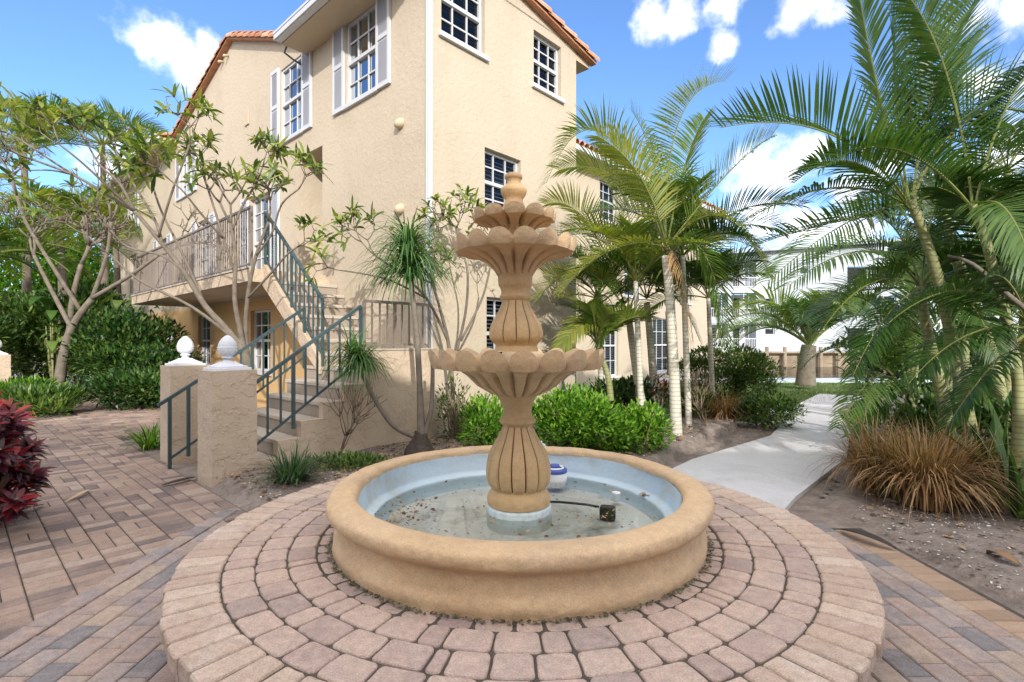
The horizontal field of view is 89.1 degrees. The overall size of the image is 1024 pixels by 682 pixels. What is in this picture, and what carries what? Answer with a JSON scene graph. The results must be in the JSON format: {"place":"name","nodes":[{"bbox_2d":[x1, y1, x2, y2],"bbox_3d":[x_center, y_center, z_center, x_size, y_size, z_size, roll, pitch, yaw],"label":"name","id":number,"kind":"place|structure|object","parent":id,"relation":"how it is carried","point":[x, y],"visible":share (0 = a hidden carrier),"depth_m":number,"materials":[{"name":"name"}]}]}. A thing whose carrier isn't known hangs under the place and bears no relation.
{"place":"outdoors","nodes":[
{"label":"outdoors","id":0,"kind":"place"},
{"bbox_2d":[0,390,246,639],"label":"brick path","id":1,"kind":"structure","parent":0,"point":[48,586],"depth_m":4.32,"materials":[{"name":"brick"}]},
{"bbox_2d":[4,296,94,379],"bbox_3d":[-12.821,0.132,14.566,1.861,2.644,2.217,0,0,8],"label":"broad leaf plant","id":2,"kind":"object","parent":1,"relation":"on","point":[51,346],"visible":0.5,"depth_m":14.34,"materials":[{"name":"green plant"}]},
{"bbox_2d":[0,411,247,616],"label":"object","id":3,"kind":"structure","parent":0,"point":[124,438],"depth_m":4.30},
{"bbox_2d":[0,510,237,658],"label":"grey paver border","id":4,"kind":"object","parent":3,"relation":"on","point":[26,633],"visible":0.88,"depth_m":2.98,"materials":[{"name":"brick"}]},
{"bbox_2d":[204,406,761,511],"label":"planting bed ground","id":5,"kind":"structure","parent":0,"point":[718,434],"depth_m":6.19,"materials":[{"name":"brown soil"}]},
{"bbox_2d":[239,434,335,494],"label":"lilyturf tuft","id":6,"kind":"object","parent":5,"relation":"on","point":[292,471],"visible":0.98,"depth_m":4.94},
{"bbox_2d":[299,449,388,470],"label":"ground cover plant","id":7,"kind":"object","parent":5,"relation":"on","point":[364,459],"visible":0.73,"depth_m":5.51,"materials":[{"name":"green plant"}]},
{"bbox_2d":[321,375,387,455],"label":"bare shrub","id":8,"kind":"object","parent":5,"relation":"on","point":[352,401],"visible":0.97,"depth_m":5.88,"materials":[{"name":"brown plant"}]},
{"bbox_2d":[316,203,469,455],"bbox_3d":[-1.381,-0.051,6.012,1.931,2.873,1.529,0,0,0],"label":"ponytail palm","id":9,"kind":"object","parent":5,"relation":"on","point":[413,263],"visible":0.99,"depth_m":5.99,"materials":[{"name":"green plant"}]},
{"bbox_2d":[303,183,502,433],"bbox_3d":[-1.256,-0.342,6.728,2.732,3.440,1.036,0,0,-18],"label":"frangipani tree","id":10,"kind":"object","parent":5,"relation":"on","point":[443,204],"visible":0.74,"depth_m":6.75,"materials":[{"name":"green plant"}]},
{"bbox_2d":[434,373,478,441],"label":"dry shrub","id":11,"kind":"object","parent":5,"relation":"on","point":[451,409],"visible":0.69,"depth_m":6.88,"materials":[{"name":"brown plant"}]},
{"bbox_2d":[454,391,502,447],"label":"green shrub","id":12,"kind":"object","parent":5,"relation":"on","point":[478,412],"visible":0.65,"depth_m":6.15,"materials":[{"name":"green plant"}]},
{"bbox_2d":[531,382,643,452],"bbox_3d":[0.786,0.972,6.188,1.432,0.973,1.100,0,0,32],"label":"green shrub","id":13,"kind":"object","parent":5,"relation":"on","point":[581,426],"visible":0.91,"depth_m":6.00,"materials":[{"name":"green plant"}]},
{"bbox_2d":[552,286,658,400],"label":"areca palm","id":14,"kind":"object","parent":5,"relation":"on","point":[604,313],"visible":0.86,"depth_m":7.75,"materials":[{"name":"green plant"}]},
{"bbox_2d":[529,160,689,404],"bbox_3d":[1.484,-1.011,8.409,2.533,4.110,1.562,0,0,0],"label":"areca palm","id":15,"kind":"object","parent":5,"relation":"on","point":[572,338],"visible":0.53,"depth_m":8.17,"materials":[{"name":"plant"}]},
{"bbox_2d":[539,244,695,394],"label":"areca palm","id":16,"kind":"object","parent":5,"relation":"on","point":[596,281],"visible":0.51,"depth_m":8.45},
{"bbox_2d":[579,374,684,417],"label":"leafy shrub","id":17,"kind":"object","parent":5,"relation":"on","point":[624,389],"visible":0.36,"depth_m":8.63,"materials":[{"name":"green plant"}]},
{"bbox_2d":[608,397,675,453],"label":"green shrub","id":18,"kind":"object","parent":5,"relation":"on","point":[651,421],"visible":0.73,"depth_m":6.24,"materials":[{"name":"green plant"}]},
{"bbox_2d":[558,205,735,404],"bbox_3d":[1.875,-0.316,7.519,2.874,3.536,2.902,0,0,-30],"label":"areca palm","id":19,"kind":"object","parent":5,"relation":"on","point":[636,255],"visible":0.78,"depth_m":7.65,"materials":[{"name":"plant"}]},
{"bbox_2d":[644,370,668,408],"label":"cordyline shrub","id":20,"kind":"object","parent":5,"relation":"on","point":[665,389],"visible":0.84,"depth_m":8.29,"materials":[{"name":"red plant"}]},
{"bbox_2d":[537,55,780,435],"bbox_3d":[2.029,-1.164,7.229,3.461,5.610,1.521,0,0,0],"label":"areca palm","id":21,"kind":"object","parent":5,"relation":"on","point":[623,143],"visible":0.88,"depth_m":7.12,"materials":[{"name":"palm leaf"},{"name":"pale grey bark"}]},
{"bbox_2d":[660,385,720,417],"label":"leafy shrub","id":22,"kind":"object","parent":5,"relation":"on","point":[699,397],"visible":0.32,"depth_m":9.07,"materials":[{"name":"green plant"}]},
{"bbox_2d":[581,168,814,425],"bbox_3d":[2.977,-0.519,8.118,3.154,3.942,3.112,0,0,-43],"label":"areca palm","id":23,"kind":"object","parent":5,"relation":"on","point":[732,232],"visible":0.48,"depth_m":7.73,"materials":[{"name":"plant"}]},
{"bbox_2d":[668,367,731,425],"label":"bare shrub","id":24,"kind":"object","parent":5,"relation":"on","point":[696,389],"visible":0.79,"depth_m":8.00,"materials":[{"name":"brown plant"}]},
{"bbox_2d":[699,388,755,426],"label":"dry grass clump","id":25,"kind":"object","parent":5,"relation":"on","point":[722,410],"visible":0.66,"depth_m":8.73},
{"bbox_2d":[11,366,976,380],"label":"canal water","id":26,"kind":"structure","parent":0,"point":[826,372],"depth_m":40.49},
{"bbox_2d":[0,523,1023,681],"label":"paver court","id":27,"kind":"object","parent":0,"point":[931,635],"visible":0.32,"depth_m":2.48,"materials":[{"name":"brick"}]},
{"bbox_2d":[160,477,884,681],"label":"fountain platform","id":28,"kind":"structure","parent":27,"relation":"on","point":[204,638],"depth_m":1.96,"materials":[{"name":"brick"}]},
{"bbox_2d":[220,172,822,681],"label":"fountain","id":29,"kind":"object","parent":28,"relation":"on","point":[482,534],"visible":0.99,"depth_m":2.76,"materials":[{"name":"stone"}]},
{"bbox_2d":[547,463,566,487],"bbox_3d":[0.301,0.947,3.667,0.178,0.154,0.178,0,0,0],"label":"chlorine floater","id":30,"kind":"object","parent":29,"relation":"on","point":[558,477],"visible":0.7,"depth_m":3.59,"materials":[{"name":"white plastic"}]},
{"bbox_2d":[550,501,615,520],"bbox_3d":[0.411,1.007,3.109,0.407,0.090,0.060,0,0,17],"label":"pond pump","id":31,"kind":"object","parent":29,"relation":"on","point":[604,510],"visible":0.89,"depth_m":3.05,"materials":[{"name":"black plastic"}]},
{"bbox_2d":[0,0,1023,340],"label":"sky","id":32,"kind":"structure","parent":0,"point":[119,51],"materials":[{"name":"blue"}]},
{"bbox_2d":[21,341,1023,614],"bbox_3d":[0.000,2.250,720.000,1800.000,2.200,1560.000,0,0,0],"label":"ground","id":33,"kind":"structure","parent":0,"point":[809,507],"depth_m":4.73,"materials":[{"name":"brown soil"}]},
{"bbox_2d":[0,340,10,384],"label":"gate pillar","id":34,"kind":"structure","parent":33,"relation":"on","point":[5,365],"depth_m":11.25,"materials":[{"name":"paint"}]},
{"bbox_2d":[0,315,33,376],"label":"dark shrub","id":35,"kind":"object","parent":33,"relation":"on","point":[3,338],"visible":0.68,"depth_m":13.26,"materials":[{"name":"green plant"}]},
{"bbox_2d":[0,390,56,525],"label":"cordyline shrub","id":36,"kind":"object","parent":33,"relation":"on","point":[20,473],"visible":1,"depth_m":3.70,"materials":[{"name":"red plant"}]},
{"bbox_2d":[0,374,68,390],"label":"fern bed plant","id":37,"kind":"object","parent":33,"relation":"on","point":[17,380],"visible":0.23,"depth_m":11.26,"materials":[{"name":"green plant"}]},
{"bbox_2d":[0,379,93,416],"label":"fern bed plant","id":38,"kind":"object","parent":33,"relation":"on","point":[50,398],"visible":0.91,"depth_m":9.96,"materials":[{"name":"green plant"}]},
{"bbox_2d":[0,283,98,385],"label":"dark shrub","id":39,"kind":"object","parent":33,"relation":"on","point":[32,340],"visible":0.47,"depth_m":14.54,"materials":[{"name":"green plant"}]},
{"bbox_2d":[0,198,113,369],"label":"background tree","id":40,"kind":"object","parent":33,"relation":"on","point":[39,284],"visible":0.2,"depth_m":23.42,"materials":[{"name":"green plant"}]},
{"bbox_2d":[0,208,114,334],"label":"areca palm","id":41,"kind":"object","parent":33,"relation":"on","point":[19,245],"visible":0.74,"depth_m":14.47,"materials":[{"name":"green plant"}]},
{"bbox_2d":[0,88,119,377],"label":"areca palm","id":42,"kind":"object","parent":33,"relation":"on","point":[27,284],"visible":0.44,"depth_m":16.93,"materials":[{"name":"green plant"}]},
{"bbox_2d":[0,172,155,380],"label":"areca palm","id":43,"kind":"object","parent":33,"relation":"on","point":[32,187],"visible":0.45,"depth_m":14.88,"materials":[{"name":"green plant"}]},
{"bbox_2d":[20,275,147,386],"bbox_3d":[-13.728,-0.227,16.474,4.274,3.639,2.682,0,0,0],"label":"dark shrub","id":44,"kind":"object","parent":33,"relation":"on","point":[87,288],"visible":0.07,"depth_m":16.23,"materials":[{"name":"green plant"}]},
{"bbox_2d":[0,96,168,288],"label":"areca palm","id":45,"kind":"object","parent":33,"relation":"on","point":[117,124],"visible":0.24,"depth_m":19.76,"materials":[{"name":"green plant"}]},
{"bbox_2d":[41,196,143,299],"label":"areca palm","id":46,"kind":"object","parent":33,"relation":"on","point":[116,270],"visible":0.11,"depth_m":18.90,"materials":[{"name":"green plant"}]},
{"bbox_2d":[0,126,230,385],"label":"frangipani tree","id":47,"kind":"object","parent":33,"relation":"on","point":[61,366],"visible":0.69,"depth_m":11.69,"materials":[{"name":"green plant"}]},
{"bbox_2d":[81,366,159,410],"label":"dark shrub","id":48,"kind":"object","parent":33,"relation":"on","point":[145,382],"visible":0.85,"depth_m":10.72,"materials":[{"name":"green plant"}]},
{"bbox_2d":[61,305,193,400],"bbox_3d":[-9.266,0.339,12.500,2.585,2.442,2.473,0,0,0],"label":"dark shrub","id":49,"kind":"object","parent":33,"relation":"on","point":[113,332],"visible":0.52,"depth_m":12.01,"materials":[{"name":"green plant"}]},
{"bbox_2d":[113,421,159,450],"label":"lilyturf tuft","id":50,"kind":"object","parent":33,"relation":"on","point":[150,441],"visible":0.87,"depth_m":6.93,"materials":[{"name":"green plant"}]},
{"bbox_2d":[102,339,206,403],"bbox_3d":[-8.196,0.718,11.856,2.282,1.547,1.723,0,0,0],"label":"dark shrub","id":51,"kind":"object","parent":33,"relation":"on","point":[159,354],"visible":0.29,"depth_m":11.70,"materials":[{"name":"green plant"}]},
{"bbox_2d":[0,81,338,366],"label":"frangipani tree","id":52,"kind":"object","parent":33,"relation":"on","point":[133,163],"visible":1,"depth_m":7.07,"materials":[{"name":"green plant"}]},
{"bbox_2d":[160,336,209,464],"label":"gate pillar","id":53,"kind":"structure","parent":33,"relation":"on","point":[176,375],"depth_m":6.22,"materials":[{"name":"paint"}]},
{"bbox_2d":[197,335,256,487],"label":"gate pillar","id":54,"kind":"structure","parent":33,"relation":"on","point":[227,415],"depth_m":5.22,"materials":[{"name":"paint"}]},
{"bbox_2d":[157,211,433,468],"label":"staircase","id":55,"kind":"structure","parent":33,"relation":"on","point":[313,317],"depth_m":6.70,"materials":[{"name":"paint"}]},
{"bbox_2d":[98,0,599,433],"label":"stucco house","id":56,"kind":"structure","parent":33,"relation":"on","point":[397,107],"depth_m":8.86,"materials":[{"name":"paint"}]},
{"bbox_2d":[175,142,196,201],"bbox_3d":[-9.140,-4.768,14.772,1.860,1.385,0.270,0,0,43],"label":"window","id":57,"kind":"structure","parent":56,"relation":"in","point":[185,187],"depth_m":15.00,"materials":[{"name":"white paint"}]},
{"bbox_2d":[190,211,215,274],"bbox_3d":[-8.056,-2.185,13.808,1.860,2.150,0.320,0,0,43],"label":"balcony door","id":58,"kind":"structure","parent":56,"relation":"in","point":[194,227],"depth_m":13.23,"materials":[{"name":"white paint"}]},
{"bbox_2d":[202,315,209,364],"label":"window","id":59,"kind":"structure","parent":56,"relation":"in","point":[205,323],"depth_m":13.89,"materials":[{"name":"white paint"}]},
{"bbox_2d":[240,183,279,270],"bbox_3d":[-5.358,-2.160,11.312,2.010,2.100,0.320,0,0,43],"label":"balcony door","id":60,"kind":"structure","parent":56,"relation":"in","point":[259,208],"depth_m":11.45,"materials":[{"name":"white paint"}]},
{"bbox_2d":[254,310,271,375],"bbox_3d":[-5.359,0.017,11.312,1.170,1.415,0.325,0,0,43],"label":"window","id":61,"kind":"structure","parent":56,"relation":"in","point":[261,318],"depth_m":11.41,"materials":[{"name":"white paint"}]},
{"bbox_2d":[270,51,311,150],"bbox_3d":[-4.269,-4.732,10.266,1.750,1.595,0.270,0,0,43],"label":"window","id":62,"kind":"structure","parent":56,"relation":"in","point":[296,78],"depth_m":10.30,"materials":[{"name":"white paint"}]},
{"bbox_2d":[332,0,390,115],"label":"window","id":63,"kind":"structure","parent":56,"relation":"in","point":[369,35],"depth_m":8.54,"materials":[{"name":"white paint"}]},
{"bbox_2d":[438,0,489,62],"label":"window","id":64,"kind":"structure","parent":56,"relation":"in","point":[460,19],"depth_m":7.96,"materials":[{"name":"white paint"}]},
{"bbox_2d":[487,297,501,353],"bbox_3d":[-0.238,-0.120,8.519,0.202,1.180,0.870,0,0,43],"label":"window","id":65,"kind":"structure","parent":56,"relation":"in","point":[493,304],"depth_m":8.45,"materials":[{"name":"white paint"}]},
{"bbox_2d":[485,150,516,206],"bbox_3d":[-0.262,-2.505,8.493,0.202,1.050,0.880,0,0,43],"label":"window","id":66,"kind":"structure","parent":56,"relation":"in","point":[496,166],"depth_m":8.51,"materials":[{"name":"white paint"}]},
{"bbox_2d":[531,34,564,103],"bbox_3d":[0.554,-4.853,9.284,0.325,1.035,0.890,0,0,43],"label":"window","id":67,"kind":"structure","parent":56,"relation":"in","point":[545,55],"depth_m":9.39,"materials":[{"name":"white paint"}]},
{"bbox_2d":[10,528,1023,652],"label":"paver sand","id":68,"kind":"structure","parent":33,"relation":"on","point":[968,587],"depth_m":3.10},
{"bbox_2d":[835,530,1023,640],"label":"orange paver border","id":69,"kind":"object","parent":68,"relation":"on","point":[999,616],"visible":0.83,"depth_m":3.03,"materials":[{"name":"brick"}]},
{"bbox_2d":[840,528,896,548],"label":"fallen leaf","id":70,"kind":"object","parent":69,"relation":"on","point":[869,535],"visible":1,"depth_m":3.68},
{"bbox_2d":[557,133,735,400],"bbox_3d":[2.080,-1.347,8.865,3.299,4.748,1.475,0,0,0],"label":"areca palm","id":71,"kind":"object","parent":33,"relation":"on","point":[652,364],"visible":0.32,"depth_m":8.84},
{"bbox_2d":[576,138,724,387],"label":"stucco house","id":72,"kind":"structure","parent":33,"relation":"on","point":[617,352],"depth_m":17.66,"materials":[{"name":"white paint"}]},
{"bbox_2d":[599,181,618,225],"bbox_3d":[3.060,-4.497,17.000,0.325,1.345,1.120,0,0,43],"label":"window","id":73,"kind":"structure","parent":72,"relation":"in","point":[605,190],"depth_m":17.21,"materials":[{"name":"white paint"}]},
{"bbox_2d":[603,331,620,378],"bbox_3d":[3.128,0.178,17.073,0.325,2.095,1.120,0,0,43],"label":"window","id":74,"kind":"structure","parent":72,"relation":"in","point":[609,345],"depth_m":17.39,"materials":[{"name":"white paint"}]},
{"bbox_2d":[653,318,666,373],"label":"window","id":75,"kind":"structure","parent":72,"relation":"in","point":[659,326],"depth_m":19.93,"materials":[{"name":"white paint"}]},
{"bbox_2d":[639,244,780,393],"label":"areca palm","id":76,"kind":"object","parent":33,"relation":"on","point":[741,260],"visible":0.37,"depth_m":9.51,"materials":[{"name":"plant"}]},
{"bbox_2d":[732,390,811,429],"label":"leafy shrub","id":77,"kind":"object","parent":33,"relation":"on","point":[779,404],"visible":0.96,"depth_m":8.50,"materials":[{"name":"green plant"}]},
{"bbox_2d":[646,378,931,382],"bbox_3d":[25.000,2.150,18.440,70.000,1.600,0.980,0,0,0],"label":"dock edge","id":78,"kind":"object","parent":33,"relation":"on","point":[818,380],"depth_m":17.95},
{"bbox_2d":[714,347,977,366],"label":"seawall","id":79,"kind":"object","parent":33,"relation":"on","point":[785,357],"visible":0.11,"depth_m":49.88,"materials":[{"name":"concrete"}]},
{"bbox_2d":[795,216,1022,431],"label":"areca palm","id":80,"kind":"object","parent":33,"relation":"on","point":[876,289],"visible":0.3,"depth_m":8.29,"materials":[{"name":"green plant"}]},
{"bbox_2d":[833,312,1018,408],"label":"dark undergrowth","id":81,"kind":"object","parent":33,"relation":"on","point":[880,370],"visible":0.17,"depth_m":10.22,"materials":[{"name":"green plant"}]},
{"bbox_2d":[831,160,1023,390],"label":"areca palm","id":82,"kind":"object","parent":33,"relation":"on","point":[909,181],"visible":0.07,"depth_m":9.23,"materials":[{"name":"green plant"}]},
{"bbox_2d":[857,104,1023,395],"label":"areca palm","id":83,"kind":"object","parent":33,"relation":"on","point":[1000,163],"visible":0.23,"depth_m":8.21,"materials":[{"name":"green plant"}]},
{"bbox_2d":[249,428,1022,590],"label":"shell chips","id":84,"kind":"object","parent":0,"point":[991,582],"visible":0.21,"depth_m":4.07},
{"bbox_2d":[620,251,750,374],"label":"areca palm","id":85,"kind":"object","parent":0,"point":[691,272],"visible":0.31,"depth_m":9.16,"materials":[{"name":"green plant"}]},
{"bbox_2d":[672,394,861,509],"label":"concrete path","id":86,"kind":"structure","parent":0,"point":[773,466],"depth_m":6.07,"materials":[{"name":"concrete"}]},
{"bbox_2d":[646,381,929,421],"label":"lawn","id":87,"kind":"structure","parent":0,"point":[811,390],"depth_m":15.12,"materials":[{"name":"plant"}]},
{"bbox_2d":[666,339,790,404],"bbox_3d":[4.308,0.715,10.549,2.247,1.513,1.446,0,0,0],"label":"hedge","id":88,"kind":"object","parent":87,"relation":"on","point":[741,375],"visible":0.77,"depth_m":10.28,"materials":[{"name":"green plant"}]},
{"bbox_2d":[706,283,891,385],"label":"coconut palm","id":89,"kind":"object","parent":87,"relation":"on","point":[786,309],"visible":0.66,"depth_m":15.29,"materials":[{"name":"green plant"}]},
{"bbox_2d":[710,239,1018,350],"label":"condo building","id":90,"kind":"structure","parent":0,"point":[777,340],"depth_m":52.00,"materials":[{"name":"white paint"}]},
{"bbox_2d":[819,431,1023,608],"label":"side bed ground","id":91,"kind":"structure","parent":0,"point":[838,500],"depth_m":3.83,"materials":[{"name":"brown soil"}]},
{"bbox_2d":[216,427,1023,589],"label":"soil crumbs","id":92,"kind":"object","parent":91,"relation":"on","point":[909,546],"visible":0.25,"depth_m":4.05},
{"bbox_2d":[225,417,1023,581],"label":"leaf litter","id":93,"kind":"object","parent":91,"relation":"on","point":[679,439],"visible":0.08,"depth_m":4.88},
{"bbox_2d":[691,0,1023,443],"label":"areca palm","id":94,"kind":"object","parent":91,"relation":"on","point":[905,90],"visible":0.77,"depth_m":5.12,"materials":[{"name":"green plant"}]},
{"bbox_2d":[802,409,950,502],"bbox_3d":[3.517,1.052,4.983,1.334,0.807,1.342,0,0,-42],"label":"dry grass clump","id":95,"kind":"object","parent":91,"relation":"on","point":[854,452],"visible":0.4,"depth_m":4.94,"materials":[{"name":"plant"}]},
{"bbox_2d":[734,6,1023,447],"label":"areca palm","id":96,"kind":"object","parent":91,"relation":"on","point":[867,216],"visible":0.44,"depth_m":5.75,"materials":[{"name":"green plant"}]},
{"bbox_2d":[772,159,1023,448],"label":"areca palm","id":97,"kind":"object","parent":91,"relation":"on","point":[924,318],"visible":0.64,"depth_m":5.25,"materials":[{"name":"green plant"}]},
{"bbox_2d":[790,247,1006,440],"bbox_3d":[4.505,0.139,6.015,3.174,2.865,1.628,0,0,-22],"label":"areca palm","id":98,"kind":"object","parent":91,"relation":"on","point":[859,404],"visible":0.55,"depth_m":6.03,"materials":[{"name":"green plant"}]},
{"bbox_2d":[826,420,979,502],"bbox_3d":[3.570,1.070,4.788,1.428,0.700,1.305,0,0,-28],"label":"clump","id":99,"kind":"object","parent":91,"relation":"on","point":[891,489],"visible":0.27,"depth_m":4.65,"materials":[{"name":"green plant"}]},
{"bbox_2d":[794,0,1023,467],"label":"areca palm","id":100,"kind":"object","parent":91,"relation":"on","point":[1010,234],"visible":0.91,"depth_m":4.87,"materials":[{"name":"green plant"}]},
{"bbox_2d":[827,385,1011,448],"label":"dark undergrowth","id":101,"kind":"object","parent":91,"relation":"on","point":[928,401],"visible":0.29,"depth_m":6.35,"materials":[{"name":"green plant"}]},
{"bbox_2d":[821,239,1022,433],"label":"areca palm","id":102,"kind":"object","parent":91,"relation":"on","point":[947,268],"visible":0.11,"depth_m":7.57,"materials":[{"name":"green plant"}]},
{"bbox_2d":[833,413,1023,527],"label":"dry grass clump","id":103,"kind":"object","parent":91,"relation":"on","point":[928,493],"visible":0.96,"depth_m":4.32,"materials":[{"name":"plant"}]},
{"bbox_2d":[876,414,1023,513],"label":"dry grass clump","id":104,"kind":"object","parent":91,"relation":"on","point":[982,459],"visible":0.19,"depth_m":4.55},
{"bbox_2d":[876,145,1023,436],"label":"areca palm","id":105,"kind":"object","parent":91,"relation":"on","point":[941,197],"visible":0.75,"depth_m":4.81,"materials":[{"name":"green plant"}]},
{"bbox_2d":[947,255,1023,310],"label":"leaning branch","id":106,"kind":"object","parent":105,"relation":"attached to","point":[1014,300],"visible":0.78,"depth_m":4.82,"materials":[{"name":"brown plant"}]},
{"bbox_2d":[880,209,1023,374],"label":"areca palm","id":107,"kind":"object","parent":91,"relation":"on","point":[1021,321],"visible":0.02,"depth_m":7.64,"materials":[{"name":"green plant"}]},
{"bbox_2d":[935,412,1023,518],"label":"strap leaf lily","id":108,"kind":"object","parent":91,"relation":"on","point":[1015,505],"visible":0.76,"depth_m":4.18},
{"bbox_2d":[936,398,1023,501],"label":"bromeliad","id":109,"kind":"object","parent":91,"relation":"on","point":[1002,432],"visible":0.38,"depth_m":4.44,"materials":[{"name":"green plant"}]},
{"bbox_2d":[938,408,1023,502],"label":"strap leaf lily","id":110,"kind":"object","parent":91,"relation":"on","point":[1004,438],"visible":0.2,"depth_m":4.51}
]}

